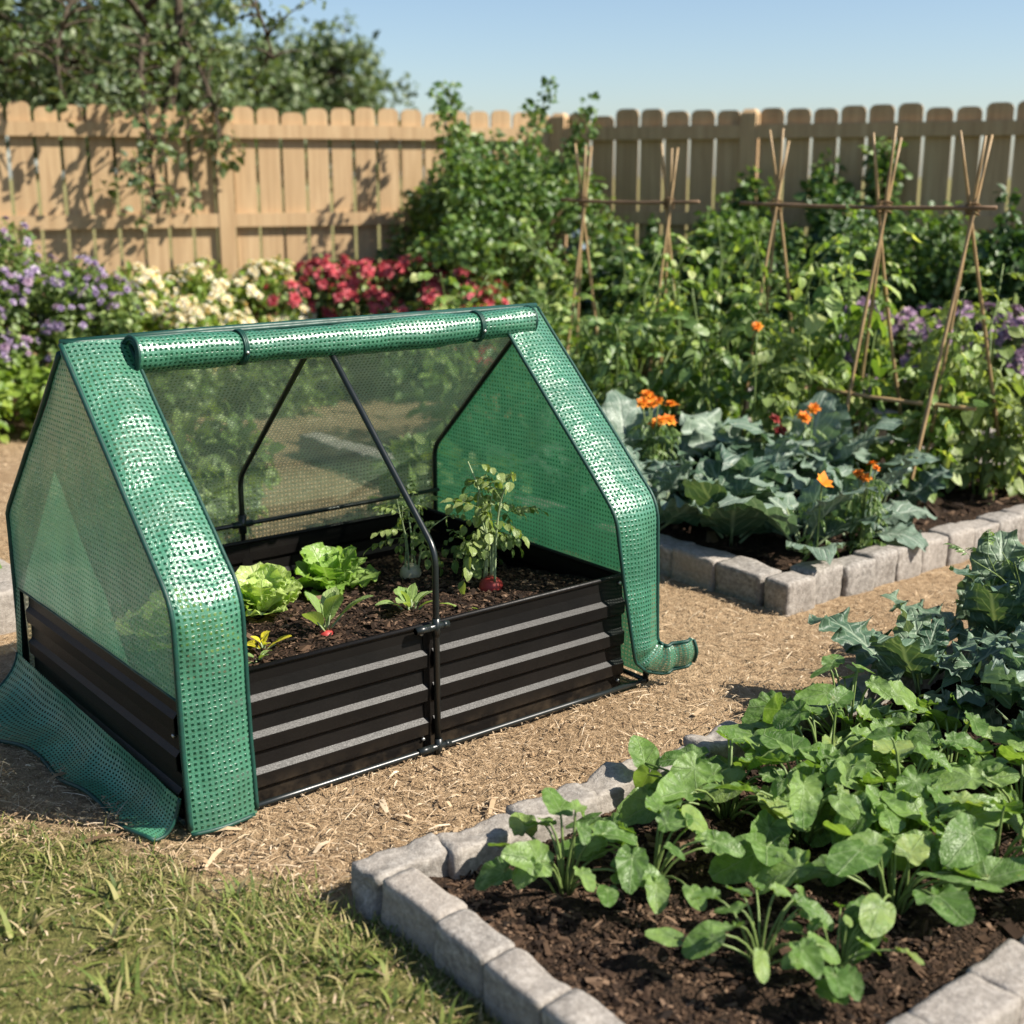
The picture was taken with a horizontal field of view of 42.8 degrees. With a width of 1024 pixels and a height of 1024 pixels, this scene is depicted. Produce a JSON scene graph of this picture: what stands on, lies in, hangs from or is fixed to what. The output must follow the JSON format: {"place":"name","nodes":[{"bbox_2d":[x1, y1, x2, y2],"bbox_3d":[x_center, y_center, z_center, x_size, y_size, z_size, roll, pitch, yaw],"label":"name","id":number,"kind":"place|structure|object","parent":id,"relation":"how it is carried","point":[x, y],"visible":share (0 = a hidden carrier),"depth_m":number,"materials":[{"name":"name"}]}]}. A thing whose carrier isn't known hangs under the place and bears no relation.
{"place":"outdoors","nodes":[
{"label":"outdoors","id":0,"kind":"place"},
{"bbox_2d":[0,809,515,1023],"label":"grass","id":1,"kind":"structure","parent":0,"point":[214,928],"depth_m":2.21,"materials":[{"name":"green plant"}]},
{"bbox_2d":[0,177,1023,1023],"bbox_3d":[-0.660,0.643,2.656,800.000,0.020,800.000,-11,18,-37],"label":"ground","id":2,"kind":"structure","parent":0,"point":[682,619],"depth_m":2.76,"materials":[{"name":"soil"}]},
{"bbox_2d":[0,355,41,443],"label":"leafy plant","id":3,"kind":"object","parent":2,"relation":"on","point":[6,402],"visible":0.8,"depth_m":6.48,"materials":[{"name":"green plant"}]},
{"bbox_2d":[0,216,59,419],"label":"flower bush","id":4,"kind":"object","parent":2,"relation":"on","point":[17,279],"visible":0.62,"depth_m":6.76,"materials":[{"name":"purple plant"}]},
{"bbox_2d":[0,254,146,389],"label":"flower bush","id":5,"kind":"object","parent":2,"relation":"on","point":[91,300],"visible":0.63,"depth_m":6.75,"materials":[{"name":"purple plant"}]},
{"bbox_2d":[0,0,207,149],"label":"broad tree","id":6,"kind":"object","parent":2,"relation":"on","point":[26,68],"visible":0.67,"depth_m":9.07,"materials":[{"name":"green plant"}]},
{"bbox_2d":[0,0,305,268],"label":"distant tree","id":7,"kind":"object","parent":2,"relation":"on","point":[159,13],"visible":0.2,"depth_m":13.92,"materials":[{"name":"green plant"}]},
{"bbox_2d":[117,260,198,331],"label":"flower bush","id":8,"kind":"object","parent":2,"relation":"on","point":[150,281],"visible":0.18,"depth_m":7.58,"materials":[{"name":"white plant"}]},
{"bbox_2d":[0,0,325,231],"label":"drooping tree","id":9,"kind":"object","parent":2,"relation":"on","point":[175,43],"visible":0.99,"depth_m":7.86,"materials":[{"name":"green plant"}]},
{"bbox_2d":[147,292,253,401],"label":"flower bush","id":10,"kind":"object","parent":2,"relation":"on","point":[187,311],"visible":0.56,"depth_m":7.38,"materials":[{"name":"white plant"}]},
{"bbox_2d":[148,256,267,369],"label":"flower bush","id":11,"kind":"object","parent":2,"relation":"on","point":[198,282],"visible":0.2,"depth_m":7.89,"materials":[{"name":"white plant"}]},
{"bbox_2d":[0,101,549,381],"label":"wooden fence","id":12,"kind":"object","parent":2,"relation":"on","point":[99,130],"visible":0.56,"depth_m":8.27,"materials":[{"name":"beige wood"}]},
{"bbox_2d":[219,254,340,377],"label":"flower bush","id":13,"kind":"object","parent":2,"relation":"on","point":[264,273],"visible":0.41,"depth_m":8.01,"materials":[{"name":"white plant"}]},
{"bbox_2d":[25,507,624,817],"bbox_3d":[-0.461,0.311,3.308,1.225,0.308,0.895,-11,18,-37],"label":"raised garden bed","id":14,"kind":"object","parent":2,"relation":"on","point":[324,714],"visible":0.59,"depth_m":3.00,"materials":[{"name":"black metal"}]},
{"bbox_2d":[244,547,591,666],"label":"soil","id":15,"kind":"structure","parent":14,"relation":"in","point":[388,617],"depth_m":3.26,"materials":[{"name":"brown soil"}]},
{"bbox_2d":[235,561,302,616],"bbox_3d":[-0.623,0.196,3.228,0.209,0.112,0.202,6,16,22],"label":"lettuce","id":16,"kind":"object","parent":15,"relation":"on","point":[270,588],"visible":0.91,"depth_m":3.23,"materials":[{"name":"green plant"}]},
{"bbox_2d":[291,542,380,601],"bbox_3d":[-0.492,0.159,3.451,0.220,0.126,0.314,10,18,35],"label":"lettuce","id":17,"kind":"object","parent":15,"relation":"on","point":[321,566],"visible":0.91,"depth_m":3.45,"materials":[{"name":"green plant"}]},
{"bbox_2d":[364,477,467,579],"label":"turnip plant","id":18,"kind":"object","parent":15,"relation":"on","point":[410,570],"visible":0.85,"depth_m":3.54,"materials":[{"name":"green plant"}]},
{"bbox_2d":[440,461,548,593],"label":"radish plant","id":19,"kind":"object","parent":15,"relation":"on","point":[492,582],"visible":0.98,"depth_m":3.34,"materials":[{"name":"green plant"}]},
{"bbox_2d":[252,254,406,388],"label":"flower bush","id":20,"kind":"object","parent":2,"relation":"on","point":[319,276],"visible":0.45,"depth_m":7.99,"materials":[{"name":"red plant"}]},
{"bbox_2d":[208,9,472,263],"bbox_3d":[-3.090,-5.152,18.015,4.468,3.726,4.183,-11,18,-37],"label":"distant tree","id":21,"kind":"object","parent":2,"relation":"on","point":[325,85],"visible":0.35,"depth_m":17.12,"materials":[{"name":"green plant"}]},
{"bbox_2d":[0,303,697,842],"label":"mini greenhouse","id":22,"kind":"object","parent":2,"relation":"on","point":[116,547],"visible":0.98,"depth_m":3.10,"materials":[{"name":"plastic"}]},
{"bbox_2d":[327,254,454,386],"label":"flower bush","id":23,"kind":"object","parent":2,"relation":"on","point":[366,290],"visible":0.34,"depth_m":7.85,"materials":[{"name":"red plant"}]},
{"bbox_2d":[351,832,448,920],"bbox_3d":[-0.202,0.676,2.398,0.184,0.112,0.089,-11,17,-37],"label":"edging stone","id":24,"kind":"object","parent":2,"relation":"on","point":[427,855],"visible":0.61,"depth_m":2.36,"materials":[{"name":"concrete"}]},
{"bbox_2d":[381,868,466,960],"bbox_3d":[-0.152,0.706,2.269,0.077,0.114,0.171,-12,19,-39],"label":"edging stone","id":25,"kind":"object","parent":2,"relation":"on","point":[417,904],"visible":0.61,"depth_m":2.24,"materials":[{"name":"stone"}]},
{"bbox_2d":[391,266,513,391],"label":"flower bush","id":26,"kind":"object","parent":2,"relation":"on","point":[432,290],"visible":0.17,"depth_m":7.69,"materials":[{"name":"red plant"}]},
{"bbox_2d":[434,909,514,1004],"bbox_3d":[-0.063,0.736,2.150,0.078,0.109,0.141,-11,19,-37],"label":"edging stone","id":27,"kind":"object","parent":2,"relation":"on","point":[469,944],"visible":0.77,"depth_m":2.12,"materials":[{"name":"stone"}]},
{"bbox_2d":[436,813,531,879],"bbox_3d":[-0.055,0.655,2.492,0.195,0.117,0.098,-10,18,-35],"label":"edging stone","id":28,"kind":"object","parent":2,"relation":"on","point":[468,849],"visible":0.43,"depth_m":2.44,"materials":[{"name":"concrete"}]},
{"bbox_2d":[375,76,637,370],"bbox_3d":[-0.120,-1.804,8.424,1.888,1.904,1.600,-11,18,-37],"label":"corner shrub","id":29,"kind":"object","parent":2,"relation":"on","point":[461,207],"visible":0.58,"depth_m":8.06,"materials":[{"name":"green plant"}]},
{"bbox_2d":[0,374,1023,1023],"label":"wood chips","id":30,"kind":"object","parent":2,"relation":"on","point":[384,802],"visible":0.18,"depth_m":2.77,"materials":[{"name":"wood"}]},
{"bbox_2d":[483,948,570,1023],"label":"edging stone","id":31,"kind":"object","parent":2,"relation":"on","point":[521,986],"visible":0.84,"depth_m":2.02,"materials":[{"name":"stone"}]},
{"bbox_2d":[505,783,600,841],"bbox_3d":[0.081,0.625,2.597,0.183,0.120,0.099,-11,19,-37],"label":"edging stone","id":32,"kind":"object","parent":2,"relation":"on","point":[570,792],"visible":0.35,"depth_m":2.57,"materials":[{"name":"concrete"}]},
{"bbox_2d":[541,988,623,1023],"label":"edging stone","id":33,"kind":"object","parent":2,"relation":"on","point":[575,1006],"visible":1,"depth_m":1.94,"materials":[{"name":"stone"}]},
{"bbox_2d":[580,759,650,814],"bbox_3d":[0.215,0.590,2.707,0.196,0.118,0.100,-12,18,-38],"label":"edging stone","id":34,"kind":"object","parent":2,"relation":"on","point":[611,785],"visible":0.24,"depth_m":2.68,"materials":[{"name":"concrete"}]},
{"bbox_2d":[579,213,712,380],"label":"shrub","id":35,"kind":"object","parent":2,"relation":"on","point":[614,266],"visible":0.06,"depth_m":8.10,"materials":[{"name":"green plant"}]},
{"bbox_2d":[578,252,732,382],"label":"shrub","id":36,"kind":"object","parent":2,"relation":"on","point":[635,280],"visible":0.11,"depth_m":7.91,"materials":[{"name":"green plant"}]},
{"bbox_2d":[347,417,1023,571],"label":"soil","id":37,"kind":"structure","parent":2,"relation":"on","point":[752,541],"depth_m":4.65,"materials":[{"name":"brown soil"}]},
{"bbox_2d":[402,266,510,441],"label":"climbing vine","id":38,"kind":"object","parent":37,"relation":"on","point":[439,301],"visible":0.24,"depth_m":6.21,"materials":[{"name":"green plant"}]},
{"bbox_2d":[566,143,597,357],"bbox_3d":[0.321,-1.054,6.359,0.350,1.426,0.136,-11,18,-37],"label":"cane tripod","id":39,"kind":"object","parent":37,"relation":"on","point":[583,190],"visible":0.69,"depth_m":6.27,"materials":[{"name":"brown wood"}]},
{"bbox_2d":[547,292,676,411],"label":"climbing vine","id":40,"kind":"object","parent":37,"relation":"on","point":[588,369],"visible":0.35,"depth_m":5.82,"materials":[{"name":"green plant"}]},
{"bbox_2d":[574,227,692,424],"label":"climbing vine","id":41,"kind":"object","parent":37,"relation":"on","point":[630,308],"visible":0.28,"depth_m":6.25,"materials":[{"name":"green plant"}]},
{"bbox_2d":[575,277,706,434],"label":"feathery plant","id":42,"kind":"object","parent":37,"relation":"on","point":[602,376],"visible":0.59,"depth_m":5.59,"materials":[{"name":"green plant"}]},
{"bbox_2d":[630,389,682,467],"bbox_3d":[0.531,-0.216,4.900,0.213,0.473,0.225,6,16,23],"label":"marigold","id":43,"kind":"object","parent":37,"relation":"on","point":[650,401],"visible":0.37,"depth_m":4.86,"materials":[{"name":"orange plant"}]},
{"bbox_2d":[602,236,724,439],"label":"climbing vine","id":44,"kind":"object","parent":37,"relation":"on","point":[663,320],"visible":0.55,"depth_m":5.81,"materials":[{"name":"green plant"}]},
{"bbox_2d":[621,438,714,530],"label":"kale plant","id":45,"kind":"object","parent":37,"relation":"on","point":[663,479],"visible":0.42,"depth_m":4.56,"materials":[{"name":"green plant"}]},
{"bbox_2d":[601,389,738,466],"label":"cabbage plant","id":46,"kind":"object","parent":37,"relation":"on","point":[623,414],"visible":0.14,"depth_m":5.11,"materials":[{"name":"green plant"}]},
{"bbox_2d":[641,215,764,440],"bbox_3d":[0.907,-0.830,6.177,0.603,1.115,0.384,1,15,6],"label":"climbing vine","id":47,"kind":"object","parent":37,"relation":"on","point":[711,283],"visible":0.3,"depth_m":6.11,"materials":[{"name":"green plant"}]},
{"bbox_2d":[667,456,832,546],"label":"cabbage plant","id":48,"kind":"object","parent":37,"relation":"on","point":[711,479],"visible":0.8,"depth_m":4.35,"materials":[{"name":"green plant"}]},
{"bbox_2d":[673,286,830,439],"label":"feathery plant","id":49,"kind":"object","parent":37,"relation":"on","point":[727,373],"visible":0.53,"depth_m":5.40,"materials":[{"name":"green plant"}]},
{"bbox_2d":[741,128,793,434],"bbox_3d":[1.081,-0.875,5.585,0.409,1.467,0.156,-11,18,-37],"label":"cane tripod","id":50,"kind":"object","parent":37,"relation":"on","point":[778,181],"visible":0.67,"depth_m":5.47,"materials":[{"name":"brown wood"}]},
{"bbox_2d":[653,408,906,499],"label":"kale plant","id":51,"kind":"object","parent":37,"relation":"on","point":[779,455],"visible":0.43,"depth_m":4.85,"materials":[{"name":"green plant"}]},
{"bbox_2d":[719,204,857,443],"bbox_3d":[1.164,-0.696,5.574,0.608,1.216,0.540,5,15,20],"label":"climbing vine","id":52,"kind":"object","parent":37,"relation":"on","point":[733,313],"visible":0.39,"depth_m":5.46,"materials":[{"name":"green plant"}]},
{"bbox_2d":[740,293,845,445],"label":"climbing vine","id":53,"kind":"object","parent":37,"relation":"on","point":[793,389],"visible":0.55,"depth_m":5.16,"materials":[{"name":"green plant"}]},
{"bbox_2d":[721,217,879,433],"bbox_3d":[1.259,-0.697,5.811,0.514,1.201,0.577,-11,18,-37],"label":"climbing vine","id":54,"kind":"object","parent":37,"relation":"on","point":[841,269],"visible":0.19,"depth_m":5.75,"materials":[{"name":"green plant"}]},
{"bbox_2d":[718,472,909,564],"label":"cabbage plant","id":55,"kind":"object","parent":37,"relation":"on","point":[776,508],"visible":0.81,"depth_m":4.27,"materials":[{"name":"green plant"}]},
{"bbox_2d":[688,390,940,494],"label":"cabbage plant","id":56,"kind":"object","parent":37,"relation":"on","point":[832,418],"visible":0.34,"depth_m":5.00,"materials":[{"name":"green plant"}]},
{"bbox_2d":[775,451,937,551],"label":"cabbage plant","id":57,"kind":"object","parent":37,"relation":"on","point":[911,537],"visible":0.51,"depth_m":4.49,"materials":[{"name":"green plant"}]},
{"bbox_2d":[794,223,921,472],"bbox_3d":[1.424,-0.594,5.416,0.708,1.165,0.488,-5,15,-20],"label":"climbing vine","id":58,"kind":"object","parent":37,"relation":"on","point":[833,308],"visible":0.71,"depth_m":5.33,"materials":[{"name":"green plant"}]},
{"bbox_2d":[838,460,891,554],"bbox_3d":[1.165,0.000,4.324,0.152,0.359,0.202,-2,15,-7],"label":"marigold","id":59,"kind":"object","parent":37,"relation":"on","point":[864,531],"visible":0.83,"depth_m":4.30,"materials":[{"name":"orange plant"}]},
{"bbox_2d":[845,126,903,433],"bbox_3d":[1.433,-0.786,5.248,0.526,1.465,0.198,-11,18,-37],"label":"cane tripod","id":60,"kind":"object","parent":37,"relation":"on","point":[879,247],"visible":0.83,"depth_m":5.15,"materials":[{"name":"brown wood"}]},
{"bbox_2d":[798,454,958,541],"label":"kale plant","id":61,"kind":"object","parent":37,"relation":"on","point":[926,486],"visible":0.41,"depth_m":4.70,"materials":[{"name":"green plant"}]},
{"bbox_2d":[853,327,987,502],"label":"climbing vine","id":62,"kind":"object","parent":37,"relation":"on","point":[944,429],"visible":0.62,"depth_m":5.15,"materials":[{"name":"green plant"}]},
{"bbox_2d":[907,130,1007,495],"bbox_3d":[1.670,-0.706,4.992,0.681,1.441,0.252,-11,18,-37],"label":"cane tripod","id":63,"kind":"object","parent":37,"relation":"on","point":[955,295],"visible":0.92,"depth_m":4.88,"materials":[{"name":"brown wood"}]},
{"bbox_2d":[894,264,1023,493],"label":"climbing vine","id":64,"kind":"object","parent":37,"relation":"on","point":[928,362],"visible":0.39,"depth_m":5.18,"materials":[{"name":"green plant"}]},
{"bbox_2d":[921,308,1023,503],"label":"climbing vine","id":65,"kind":"object","parent":37,"relation":"on","point":[967,469],"visible":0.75,"depth_m":5.15,"materials":[{"name":"green plant"}]},
{"bbox_2d":[671,545,735,591],"bbox_3d":[0.622,0.184,4.251,0.122,0.128,0.189,-10,19,-38],"label":"edging stone","id":66,"kind":"object","parent":2,"relation":"on","point":[694,565],"visible":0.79,"depth_m":4.21,"materials":[{"name":"concrete"}]},
{"bbox_2d":[428,676,1023,1023],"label":"soil","id":67,"kind":"structure","parent":2,"relation":"on","point":[763,1006],"depth_m":2.21,"materials":[{"name":"brown soil"}]},
{"bbox_2d":[474,787,660,906],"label":"squash plant","id":68,"kind":"object","parent":67,"relation":"on","point":[529,860],"visible":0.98,"depth_m":2.30,"materials":[{"name":"green plant"}]},
{"bbox_2d":[557,792,744,914],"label":"squash plant","id":69,"kind":"object","parent":67,"relation":"on","point":[631,866],"visible":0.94,"depth_m":2.32,"materials":[{"name":"green plant"}]},
{"bbox_2d":[616,726,805,846],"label":"squash plant","id":70,"kind":"object","parent":67,"relation":"on","point":[686,776],"visible":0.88,"depth_m":2.54,"materials":[{"name":"green plant"}]},
{"bbox_2d":[645,876,852,997],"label":"squash plant","id":71,"kind":"object","parent":67,"relation":"on","point":[704,938],"visible":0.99,"depth_m":2.10,"materials":[{"name":"green plant"}]},
{"bbox_2d":[696,731,906,884],"bbox_3d":[0.545,0.549,2.486,0.503,0.195,0.425,-11,18,-37],"label":"squash plant","id":72,"kind":"object","parent":67,"relation":"on","point":[806,796],"visible":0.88,"depth_m":2.40,"materials":[{"name":"green plant"}]},
{"bbox_2d":[697,685,908,820],"bbox_3d":[0.625,0.474,2.720,0.495,0.222,0.395,-7,16,-26],"label":"squash plant","id":73,"kind":"object","parent":67,"relation":"on","point":[777,714],"visible":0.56,"depth_m":2.70,"materials":[{"name":"green plant"}]},
{"bbox_2d":[741,654,939,768],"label":"squash plant","id":74,"kind":"object","parent":67,"relation":"on","point":[898,692],"visible":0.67,"depth_m":2.87,"materials":[{"name":"green plant"}]},
{"bbox_2d":[781,902,923,1004],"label":"squash plant","id":75,"kind":"object","parent":67,"relation":"on","point":[790,960],"visible":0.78,"depth_m":2.07,"materials":[{"name":"green plant"}]},
{"bbox_2d":[755,806,1023,964],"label":"squash plant","id":76,"kind":"object","parent":67,"relation":"on","point":[852,855],"visible":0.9,"depth_m":2.23,"materials":[{"name":"green plant"}]},
{"bbox_2d":[790,726,1023,847],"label":"squash plant","id":77,"kind":"object","parent":67,"relation":"on","point":[911,778],"visible":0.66,"depth_m":2.54,"materials":[{"name":"green plant"}]},
{"bbox_2d":[808,589,1019,720],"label":"kale plant","id":78,"kind":"object","parent":67,"relation":"on","point":[914,644],"visible":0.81,"depth_m":3.06,"materials":[{"name":"green plant"}]},
{"bbox_2d":[819,772,1012,886],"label":"squash plant","id":79,"kind":"object","parent":67,"relation":"on","point":[984,812],"visible":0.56,"depth_m":2.39,"materials":[{"name":"green plant"}]},
{"bbox_2d":[835,693,1023,780],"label":"squash plant","id":80,"kind":"object","parent":67,"relation":"on","point":[924,733],"visible":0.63,"depth_m":2.72,"materials":[{"name":"green plant"}]},
{"bbox_2d":[871,529,1023,680],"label":"kale plant","id":81,"kind":"object","parent":67,"relation":"on","point":[996,609],"visible":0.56,"depth_m":3.37,"materials":[{"name":"green plant"}]},
{"bbox_2d":[881,789,1023,892],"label":"squash plant","id":82,"kind":"object","parent":67,"relation":"on","point":[965,842],"visible":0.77,"depth_m":2.30,"materials":[{"name":"green plant"}]},
{"bbox_2d":[919,666,1023,739],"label":"kale plant","id":83,"kind":"object","parent":67,"relation":"on","point":[988,714],"visible":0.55,"depth_m":2.90,"materials":[{"name":"green plant"}]},
{"bbox_2d":[928,740,1023,851],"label":"squash plant","id":84,"kind":"object","parent":67,"relation":"on","point":[964,774],"visible":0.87,"depth_m":2.55,"materials":[{"name":"green plant"}]},
{"bbox_2d":[931,621,1023,736],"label":"kale plant","id":85,"kind":"object","parent":67,"relation":"on","point":[996,670],"visible":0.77,"depth_m":2.90,"materials":[{"name":"green plant"}]},
{"bbox_2d":[714,556,781,605],"bbox_3d":[0.745,0.222,4.113,0.117,0.124,0.197,-11,18,-37],"label":"edging stone","id":86,"kind":"object","parent":2,"relation":"on","point":[742,578],"visible":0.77,"depth_m":4.08,"materials":[{"name":"concrete"}]},
{"bbox_2d":[681,176,818,375],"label":"shrub","id":87,"kind":"object","parent":2,"relation":"on","point":[730,231],"visible":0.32,"depth_m":7.81,"materials":[{"name":"green plant"}]},
{"bbox_2d":[549,101,1023,371],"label":"wooden fence","id":88,"kind":"object","parent":2,"relation":"on","point":[742,140],"visible":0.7,"depth_m":8.29,"materials":[{"name":"brown wood"}]},
{"bbox_2d":[764,571,815,616],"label":"edging stone","id":89,"kind":"object","parent":2,"relation":"on","point":[790,593],"visible":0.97,"depth_m":3.96,"materials":[{"name":"concrete"}]},
{"bbox_2d":[790,560,842,604],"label":"edging stone","id":90,"kind":"object","parent":2,"relation":"on","point":[826,575],"visible":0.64,"depth_m":4.06,"materials":[{"name":"concrete"}]},
{"bbox_2d":[726,168,948,389],"bbox_3d":[1.980,-1.335,7.706,1.330,1.343,1.163,5,15,18],"label":"shrub","id":91,"kind":"object","parent":2,"relation":"on","point":[825,222],"visible":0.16,"depth_m":7.54,"materials":[{"name":"green plant"}]},
{"bbox_2d":[857,136,912,255],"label":"climbing plant","id":92,"kind":"object","parent":2,"relation":"on","point":[883,161],"visible":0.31,"depth_m":7.87,"materials":[{"name":"green plant"}]},
{"bbox_2d":[781,201,1023,404],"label":"shrub","id":93,"kind":"object","parent":2,"relation":"on","point":[938,248],"visible":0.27,"depth_m":6.92,"materials":[{"name":"green plant"}]},
{"bbox_2d":[840,395,1007,419],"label":"soil","id":94,"kind":"structure","parent":2,"relation":"on","point":[873,405],"depth_m":7.34,"materials":[{"name":"brown soil"}]},
{"bbox_2d":[817,297,943,411],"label":"flower bush","id":95,"kind":"object","parent":94,"relation":"on","point":[908,321],"visible":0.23,"depth_m":6.58,"materials":[{"name":"green plant"}]},
{"bbox_2d":[883,293,1023,406],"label":"flower bush","id":96,"kind":"object","parent":94,"relation":"on","point":[906,353],"visible":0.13,"depth_m":6.28,"materials":[{"name":"green plant"}]},
{"bbox_2d":[899,183,1023,394],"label":"shrub","id":97,"kind":"object","parent":94,"relation":"on","point":[1007,249],"visible":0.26,"depth_m":6.64,"materials":[{"name":"green plant"}]},
{"bbox_2d":[907,973,1020,1023],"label":"edging stone","id":98,"kind":"object","parent":2,"relation":"on","point":[970,998],"visible":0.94,"depth_m":1.95,"materials":[{"name":"stone"}]},
{"bbox_2d":[966,939,1023,1023],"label":"edging stone","id":99,"kind":"object","parent":2,"relation":"on","point":[1001,966],"visible":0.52,"depth_m":2.04,"materials":[{"name":"stone"}]},
{"bbox_2d":[0,0,1023,177],"label":"sky","id":100,"kind":"structure","parent":0,"point":[689,56],"materials":[{"name":"blue"}]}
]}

